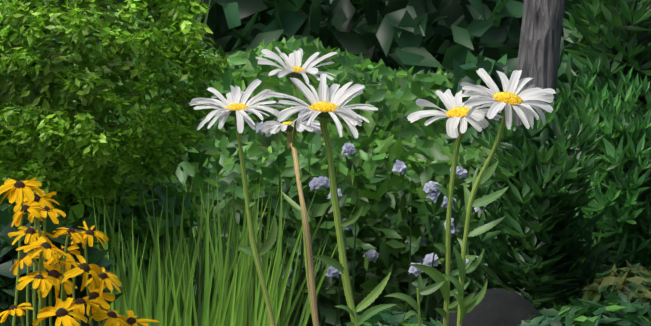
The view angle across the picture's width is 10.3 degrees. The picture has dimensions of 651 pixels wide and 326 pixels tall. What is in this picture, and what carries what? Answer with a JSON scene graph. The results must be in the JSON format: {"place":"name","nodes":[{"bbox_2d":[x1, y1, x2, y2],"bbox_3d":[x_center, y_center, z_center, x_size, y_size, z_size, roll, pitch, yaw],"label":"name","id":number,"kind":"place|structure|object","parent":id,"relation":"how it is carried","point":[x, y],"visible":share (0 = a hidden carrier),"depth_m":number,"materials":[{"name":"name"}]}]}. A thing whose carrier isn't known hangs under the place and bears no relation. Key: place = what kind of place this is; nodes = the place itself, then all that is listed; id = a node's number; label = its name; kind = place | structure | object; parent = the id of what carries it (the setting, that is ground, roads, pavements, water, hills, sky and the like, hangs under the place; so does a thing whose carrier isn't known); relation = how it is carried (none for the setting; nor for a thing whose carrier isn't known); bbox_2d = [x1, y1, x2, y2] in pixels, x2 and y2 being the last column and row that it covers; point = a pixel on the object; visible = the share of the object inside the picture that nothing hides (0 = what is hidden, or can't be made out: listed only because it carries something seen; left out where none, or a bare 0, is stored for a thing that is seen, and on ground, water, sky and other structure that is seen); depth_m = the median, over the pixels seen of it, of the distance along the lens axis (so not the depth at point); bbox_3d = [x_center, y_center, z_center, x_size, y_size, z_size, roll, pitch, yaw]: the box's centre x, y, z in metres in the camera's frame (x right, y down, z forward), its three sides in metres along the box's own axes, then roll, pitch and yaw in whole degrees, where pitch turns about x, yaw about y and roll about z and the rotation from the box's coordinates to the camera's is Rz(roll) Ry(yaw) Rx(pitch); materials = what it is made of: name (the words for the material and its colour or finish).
{"place":"outdoors","nodes":[
{"label":"outdoors","id":0,"kind":"place"},
{"bbox_2d":[9,305,16,309],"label":"flower center","id":1,"kind":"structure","parent":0,"point":[12,307],"depth_m":3.62,"materials":[{"name":"brown plant"}]},
{"bbox_2d":[0,303,32,322],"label":"flower petals","id":2,"kind":"object","parent":1,"relation":"attached to","point":[18,311],"visible":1,"depth_m":3.62,"materials":[{"name":"yellow plant"}]},
{"bbox_2d":[10,251,42,274],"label":"flower petals","id":3,"kind":"object","parent":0,"point":[27,260],"visible":0.83,"depth_m":3.68,"materials":[{"name":"yellow plant"}]},
{"bbox_2d":[11,203,44,226],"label":"flower petals","id":4,"kind":"object","parent":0,"point":[34,209],"visible":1,"depth_m":3.67,"materials":[{"name":"yellow plant"}]},
{"bbox_2d":[21,205,28,210],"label":"flower center","id":5,"kind":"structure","parent":4,"relation":"attached to","point":[24,207],"depth_m":3.67,"materials":[{"name":"brown plant"}]},
{"bbox_2d":[8,226,53,244],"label":"flower petals","id":6,"kind":"object","parent":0,"point":[30,238],"visible":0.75,"depth_m":3.73,"materials":[{"name":"yellow plant"}]},
{"bbox_2d":[25,228,35,233],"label":"flower center","id":7,"kind":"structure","parent":6,"relation":"attached to","point":[30,230],"depth_m":3.73,"materials":[{"name":"brown plant"}]},
{"bbox_2d":[34,274,43,278],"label":"flower center","id":8,"kind":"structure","parent":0,"point":[38,276],"depth_m":3.60,"materials":[{"name":"brown plant"}]},
{"bbox_2d":[17,273,58,291],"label":"flower petals","id":9,"kind":"object","parent":8,"relation":"attached to","point":[42,285],"visible":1,"depth_m":3.60,"materials":[{"name":"yellow plant"}]},
{"bbox_2d":[16,237,68,264],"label":"flower petals","id":10,"kind":"object","parent":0,"point":[47,253],"visible":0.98,"depth_m":3.62,"materials":[{"name":"yellow plant"}]},
{"bbox_2d":[40,242,51,248],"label":"flower center","id":11,"kind":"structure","parent":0,"point":[46,245],"depth_m":3.62,"materials":[{"name":"brown plant"}]},
{"bbox_2d":[28,207,65,223],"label":"flower petals","id":12,"kind":"object","parent":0,"point":[53,213],"visible":0.85,"depth_m":3.72,"materials":[{"name":"yellow plant"}]},
{"bbox_2d":[47,269,59,277],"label":"flower center","id":13,"kind":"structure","parent":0,"point":[54,273],"depth_m":3.69,"materials":[{"name":"brown plant"}]},
{"bbox_2d":[29,255,76,297],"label":"flower petals","id":14,"kind":"object","parent":13,"relation":"attached to","point":[67,284],"visible":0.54,"depth_m":3.69,"materials":[{"name":"yellow plant"}]},
{"bbox_2d":[55,308,67,316],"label":"flower center","id":15,"kind":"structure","parent":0,"point":[60,312],"depth_m":3.58,"materials":[{"name":"brown plant"}]},
{"bbox_2d":[32,297,87,325],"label":"flower petals","id":16,"kind":"object","parent":15,"relation":"attached to","point":[50,311],"visible":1,"depth_m":3.59,"materials":[{"name":"yellow plant"}]},
{"bbox_2d":[46,244,79,269],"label":"flower petals","id":17,"kind":"object","parent":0,"point":[71,249],"visible":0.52,"depth_m":3.68,"materials":[{"name":"yellow plant"}]},
{"bbox_2d":[53,228,85,245],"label":"flower petals","id":18,"kind":"object","parent":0,"point":[78,237],"visible":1,"depth_m":3.64,"materials":[{"name":"yellow plant"}]},
{"bbox_2d":[67,228,75,232],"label":"flower center","id":19,"kind":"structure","parent":18,"relation":"attached to","point":[72,230],"depth_m":3.65,"materials":[{"name":"brown plant"}]},
{"bbox_2d":[75,298,85,303],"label":"flower center","id":20,"kind":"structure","parent":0,"point":[80,301],"depth_m":3.62,"materials":[{"name":"brown plant"}]},
{"bbox_2d":[63,299,102,320],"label":"flower petals","id":21,"kind":"object","parent":20,"relation":"attached to","point":[81,311],"visible":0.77,"depth_m":3.62,"materials":[{"name":"yellow plant"}]},
{"bbox_2d":[59,254,102,290],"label":"flower petals","id":22,"kind":"object","parent":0,"point":[94,270],"visible":1,"depth_m":3.63,"materials":[{"name":"yellow plant"}]},
{"bbox_2d":[79,263,89,271],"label":"flower center","id":23,"kind":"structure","parent":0,"point":[84,267],"depth_m":3.62,"materials":[{"name":"brown plant"}]},
{"bbox_2d":[71,221,108,247],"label":"flower petals","id":24,"kind":"object","parent":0,"point":[101,235],"visible":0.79,"depth_m":3.71,"materials":[{"name":"yellow plant"}]},
{"bbox_2d":[86,229,93,234],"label":"flower center","id":25,"kind":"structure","parent":24,"relation":"attached to","point":[89,232],"depth_m":3.71,"materials":[{"name":"brown plant"}]},
{"bbox_2d":[89,292,98,298],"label":"flower center","id":26,"kind":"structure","parent":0,"point":[93,295],"depth_m":3.69,"materials":[{"name":"brown plant"}]},
{"bbox_2d":[83,284,114,315],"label":"flower petals","id":27,"kind":"object","parent":26,"relation":"attached to","point":[103,302],"visible":0.62,"depth_m":3.69,"materials":[{"name":"yellow plant"}]},
{"bbox_2d":[85,267,121,295],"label":"flower petals","id":28,"kind":"object","parent":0,"point":[109,282],"visible":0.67,"depth_m":3.69,"materials":[{"name":"yellow plant"}]},
{"bbox_2d":[99,272,107,278],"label":"flower center","id":29,"kind":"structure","parent":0,"point":[104,276],"depth_m":3.69,"materials":[{"name":"brown plant"}]},
{"bbox_2d":[88,308,127,325],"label":"flower petals","id":30,"kind":"object","parent":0,"point":[110,321],"visible":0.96,"depth_m":3.66,"materials":[{"name":"yellow plant"}]},
{"bbox_2d":[107,311,116,317],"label":"flower center","id":31,"kind":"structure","parent":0,"point":[112,314],"depth_m":3.67,"materials":[{"name":"brown plant"}]},
{"bbox_2d":[126,317,135,323],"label":"flower center","id":32,"kind":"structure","parent":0,"point":[131,320],"depth_m":3.71,"materials":[{"name":"brown plant"}]},
{"bbox_2d":[120,310,158,325],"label":"flower petals","id":33,"kind":"object","parent":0,"point":[130,313],"visible":0.73,"depth_m":3.71,"materials":[{"name":"yellow plant"}]},
{"bbox_2d":[136,0,210,91],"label":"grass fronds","id":34,"kind":"object","parent":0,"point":[205,20],"depth_m":6.50,"materials":[{"name":"green plant"}]},
{"bbox_2d":[224,103,248,110],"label":"daisy center","id":35,"kind":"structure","parent":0,"point":[236,106],"depth_m":2.99,"materials":[{"name":"yellow plant"}]},
{"bbox_2d":[188,79,285,132],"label":"daisy petals","id":36,"kind":"object","parent":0,"point":[234,95],"visible":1,"depth_m":2.99,"materials":[{"name":"white plant"}]},
{"bbox_2d":[283,70,308,78],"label":"flower sepals","id":37,"kind":"object","parent":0,"point":[295,75],"visible":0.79,"depth_m":3.03,"materials":[{"name":"green plant"}]},
{"bbox_2d":[256,47,337,83],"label":"daisy petals","id":38,"kind":"object","parent":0,"point":[293,59],"visible":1,"depth_m":3.05,"materials":[{"name":"white plant"}]},
{"bbox_2d":[292,66,307,73],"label":"daisy center","id":39,"kind":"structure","parent":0,"point":[296,69],"depth_m":3.04,"materials":[{"name":"yellow plant"}]},
{"bbox_2d":[268,74,377,138],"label":"daisy petals","id":40,"kind":"object","parent":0,"point":[335,94],"visible":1,"depth_m":2.96,"materials":[{"name":"white plant"}]},
{"bbox_2d":[309,101,338,112],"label":"daisy center","id":41,"kind":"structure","parent":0,"point":[323,106],"depth_m":2.95,"materials":[{"name":"yellow plant"}]},
{"bbox_2d":[201,130,503,325],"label":"foliage","id":42,"kind":"object","parent":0,"point":[386,213],"visible":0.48,"depth_m":4.98,"materials":[{"name":"green plant"}]},
{"bbox_2d":[407,89,501,137],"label":"daisy petals","id":43,"kind":"object","parent":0,"point":[477,120],"visible":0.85,"depth_m":3.01,"materials":[{"name":"white plant"}]},
{"bbox_2d":[446,107,469,117],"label":"daisy center","id":44,"kind":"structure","parent":43,"relation":"attached to","point":[458,112],"depth_m":3.01,"materials":[{"name":"yellow plant"}]},
{"bbox_2d":[460,68,555,129],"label":"daisy petals","id":45,"kind":"object","parent":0,"point":[530,96],"visible":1,"depth_m":2.99,"materials":[{"name":"white plant"}]},
{"bbox_2d":[493,92,522,105],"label":"daisy center","id":46,"kind":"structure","parent":45,"relation":"attached to","point":[509,98],"depth_m":2.98,"materials":[{"name":"yellow plant"}]},
{"bbox_2d":[494,0,564,290],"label":"tree","id":47,"kind":"object","parent":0,"point":[540,42],"visible":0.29,"depth_m":4.78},
{"label":"ground","id":48,"kind":"structure","parent":0,"visible":0},
{"bbox_2d":[12,191,23,325],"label":"flower stem","id":49,"kind":"object","parent":48,"relation":"on","point":[17,290],"visible":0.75,"depth_m":3.77,"materials":[{"name":"green plant"}]},
{"bbox_2d":[0,177,43,203],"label":"flower petals","id":50,"kind":"object","parent":49,"relation":"attached to","point":[16,194],"visible":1,"depth_m":3.74,"materials":[{"name":"yellow plant"}]},
{"bbox_2d":[14,181,24,187],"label":"flower center","id":51,"kind":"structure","parent":50,"relation":"attached to","point":[19,184],"depth_m":3.74,"materials":[{"name":"brown plant"}]},
{"bbox_2d":[15,313,23,325],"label":"flower stem","id":52,"kind":"object","parent":48,"relation":"on","point":[22,320],"visible":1,"depth_m":3.63,"materials":[{"name":"green plant"}]},
{"bbox_2d":[26,241,29,325],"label":"flower stem","id":53,"kind":"object","parent":48,"relation":"on","point":[27,297],"visible":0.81,"depth_m":3.75,"materials":[{"name":"green plant"}]},
{"bbox_2d":[32,216,36,298],"bbox_3d":[-0.313,0.342,3.835,0.019,0.616,0.054,0,4,-2],"label":"flower stem","id":54,"kind":"object","parent":48,"relation":"on","point":[35,228],"visible":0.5,"depth_m":3.81,"materials":[{"name":"green plant"}]},
{"bbox_2d":[14,189,59,222],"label":"flower petals","id":55,"kind":"object","parent":54,"relation":"attached to","point":[44,201],"visible":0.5,"depth_m":3.78,"materials":[{"name":"yellow plant"}]},
{"bbox_2d":[34,194,40,200],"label":"flower center","id":56,"kind":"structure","parent":55,"relation":"attached to","point":[37,197],"depth_m":3.78,"materials":[{"name":"brown plant"}]},
{"bbox_2d":[33,288,36,320],"bbox_3d":[-0.289,0.388,3.651,0.008,0.550,0.055,0,4,-2],"label":"flower stem","id":57,"kind":"object","parent":48,"relation":"on","point":[34,304],"visible":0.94,"depth_m":3.61,"materials":[{"name":"green plant"}]},
{"bbox_2d":[26,211,44,325],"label":"flower stem","id":58,"kind":"object","parent":48,"relation":"on","point":[42,264],"visible":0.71,"depth_m":3.69,"materials":[{"name":"green plant"}]},
{"bbox_2d":[32,260,39,325],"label":"flower stem","id":59,"kind":"object","parent":48,"relation":"on","point":[37,264],"visible":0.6,"depth_m":3.69,"materials":[{"name":"green plant"}]},
{"bbox_2d":[38,251,42,325],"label":"flower stem","id":60,"kind":"object","parent":48,"relation":"on","point":[40,292],"visible":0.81,"depth_m":3.64,"materials":[{"name":"green plant"}]},
{"bbox_2d":[43,217,46,325],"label":"flower stem","id":61,"kind":"object","parent":48,"relation":"on","point":[44,230],"visible":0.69,"depth_m":3.73,"materials":[{"name":"green plant"}]},
{"bbox_2d":[49,287,51,325],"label":"flower stem","id":62,"kind":"object","parent":48,"relation":"on","point":[50,304],"visible":0.44,"depth_m":3.71,"materials":[{"name":"green plant"}]},
{"bbox_2d":[0,208,124,325],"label":"leaves","id":63,"kind":"object","parent":48,"relation":"on","point":[8,256],"visible":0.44,"depth_m":3.88,"materials":[{"name":"plant"}]},
{"bbox_2d":[61,255,68,315],"bbox_3d":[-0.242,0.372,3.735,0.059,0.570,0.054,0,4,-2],"label":"flower stem","id":64,"kind":"object","parent":48,"relation":"on","point":[65,296],"visible":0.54,"depth_m":3.70,"materials":[{"name":"green plant"}]},
{"bbox_2d":[60,234,70,325],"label":"flower stem","id":65,"kind":"object","parent":48,"relation":"on","point":[63,270],"visible":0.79,"depth_m":3.66,"materials":[{"name":"green plant"}]},
{"bbox_2d":[72,276,76,325],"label":"flower stem","id":66,"kind":"object","parent":48,"relation":"on","point":[73,289],"visible":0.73,"depth_m":3.64,"materials":[{"name":"green plant"}]},
{"bbox_2d":[84,238,92,325],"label":"flower stem","id":67,"kind":"object","parent":48,"relation":"on","point":[87,285],"visible":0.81,"depth_m":3.73,"materials":[{"name":"green plant"}]},
{"bbox_2d":[0,142,198,277],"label":"shrub","id":68,"kind":"object","parent":48,"relation":"on","point":[141,227],"visible":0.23,"depth_m":4.55,"materials":[{"name":"green plant"}]},
{"bbox_2d":[0,0,228,223],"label":"shrub","id":69,"kind":"object","parent":48,"relation":"on","point":[49,122],"visible":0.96,"depth_m":4.37,"materials":[{"name":"green plant"}]},
{"bbox_2d":[51,171,355,325],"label":"grass clump","id":70,"kind":"object","parent":48,"relation":"on","point":[228,289],"visible":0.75,"depth_m":4.36,"materials":[{"name":"green plant"}]},
{"bbox_2d":[20,1,461,105],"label":"hedge","id":71,"kind":"object","parent":48,"relation":"on","point":[363,21],"depth_m":12.51,"materials":[{"name":"green plant"}]},
{"bbox_2d":[234,117,275,325],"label":"flower stem","id":72,"kind":"object","parent":48,"relation":"on","point":[253,242],"visible":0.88,"depth_m":3.00,"materials":[{"name":"green plant"}]},
{"bbox_2d":[229,110,247,116],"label":"flower sepals","id":73,"kind":"object","parent":72,"relation":"attached to","point":[232,113],"visible":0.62,"depth_m":2.99,"materials":[{"name":"green plant"}]},
{"bbox_2d":[57,0,454,320],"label":"foliage","id":74,"kind":"object","parent":48,"relation":"on","point":[390,94],"visible":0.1,"depth_m":5.81,"materials":[{"name":"green plant"}]},
{"bbox_2d":[286,131,318,325],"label":"flower stem","id":75,"kind":"object","parent":48,"relation":"on","point":[308,240],"visible":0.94,"depth_m":3.09,"materials":[{"name":"plant"}]},
{"bbox_2d":[280,124,292,131],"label":"flower sepals","id":76,"kind":"object","parent":75,"relation":"attached to","point":[289,127],"visible":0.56,"depth_m":3.19,"materials":[{"name":"green plant"}]},
{"bbox_2d":[256,120,320,136],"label":"daisy petals","id":77,"kind":"object","parent":76,"relation":"attached to","point":[271,127],"visible":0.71,"depth_m":3.19,"materials":[{"name":"white plant"}]},
{"bbox_2d":[292,83,313,325],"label":"flower stem","id":78,"kind":"object","parent":48,"relation":"on","point":[293,145],"visible":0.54,"depth_m":3.15,"materials":[{"name":"plant"}]},
{"bbox_2d":[0,0,650,166],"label":"foliage","id":79,"kind":"object","parent":48,"relation":"on","point":[428,35],"visible":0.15,"depth_m":10.18,"materials":[{"name":"green plant"}]},
{"bbox_2d":[320,118,359,325],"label":"flower stem","id":80,"kind":"object","parent":48,"relation":"on","point":[338,226],"visible":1,"depth_m":2.96,"materials":[{"name":"green plant"}]},
{"bbox_2d":[316,112,337,117],"bbox_3d":[-0.001,-0.041,2.962,0.028,0.010,0.028,0,4,-2],"label":"daisy cup","id":81,"kind":"object","parent":80,"relation":"attached to","point":[324,115],"visible":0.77,"depth_m":2.95,"materials":[{"name":"green plant"}]},
{"bbox_2d":[342,307,442,325],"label":"plant","id":82,"kind":"object","parent":48,"relation":"on","point":[387,317],"visible":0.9,"depth_m":3.86,"materials":[{"name":"green plant"}]},
{"bbox_2d":[277,133,539,325],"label":"flower stems","id":83,"kind":"object","parent":48,"relation":"on","point":[352,287],"visible":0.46,"depth_m":4.70,"materials":[{"name":"green plant"}]},
{"bbox_2d":[255,110,490,277],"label":"purple flowers","id":84,"kind":"object","parent":83,"relation":"attached to","point":[430,188],"visible":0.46,"depth_m":4.70,"materials":[{"name":"purple plant"}]},
{"bbox_2d":[416,288,420,325],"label":"plant stem","id":85,"kind":"object","parent":48,"relation":"on","point":[418,303],"visible":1,"depth_m":3.00,"materials":[{"name":"green plant"}]},
{"bbox_2d":[443,123,463,325],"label":"flower stem","id":86,"kind":"object","parent":48,"relation":"on","point":[450,199],"visible":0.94,"depth_m":3.02,"materials":[{"name":"green plant"}]},
{"bbox_2d":[239,160,508,325],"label":"daisy leaves","id":87,"kind":"object","parent":86,"relation":"attached to","point":[469,303],"visible":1,"depth_m":2.99,"materials":[{"name":"green plant"}]},
{"bbox_2d":[457,108,505,325],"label":"flower stem","id":88,"kind":"object","parent":48,"relation":"on","point":[476,187],"visible":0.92,"depth_m":2.99,"materials":[{"name":"green plant"}]},
{"bbox_2d":[439,288,540,325],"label":"rock","id":89,"kind":"object","parent":48,"relation":"on","point":[499,307],"visible":0.62,"depth_m":4.35,"materials":[{"name":"grey stone"}]},
{"bbox_2d":[443,49,585,296],"bbox_3d":[0.391,0.103,5.508,0.446,0.557,0.482,0,4,-2],"label":"shade shrub","id":90,"kind":"object","parent":48,"relation":"on","point":[466,72],"visible":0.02,"depth_m":5.34,"materials":[{"name":"green plant"}]},
{"bbox_2d":[424,98,627,309],"bbox_3d":[0.254,0.069,4.505,0.261,0.321,0.325,0,4,-2],"label":"shrub","id":91,"kind":"object","parent":48,"relation":"on","point":[541,171],"visible":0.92,"depth_m":4.45,"materials":[{"name":"green plant"}]},
{"bbox_2d":[477,207,650,308],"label":"shrub","id":92,"kind":"object","parent":48,"relation":"on","point":[563,299],"depth_m":4.84,"materials":[{"name":"green plant"}]},
{"bbox_2d":[486,55,650,304],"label":"shrub","id":93,"kind":"object","parent":48,"relation":"on","point":[621,181],"visible":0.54,"depth_m":4.74,"materials":[{"name":"green plant"}]},
{"bbox_2d":[517,293,650,325],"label":"plant","id":94,"kind":"object","parent":48,"relation":"on","point":[613,310],"visible":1,"depth_m":4.08,"materials":[{"name":"green plant"}]},
{"bbox_2d":[555,0,650,121],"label":"shrub","id":95,"kind":"object","parent":48,"relation":"on","point":[616,34],"visible":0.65,"depth_m":4.94,"materials":[{"name":"green plant"}]},
{"bbox_2d":[571,259,650,304],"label":"olive shrub","id":96,"kind":"object","parent":48,"relation":"on","point":[631,283],"visible":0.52,"depth_m":4.37,"materials":[{"name":"green plant"}]}
]}

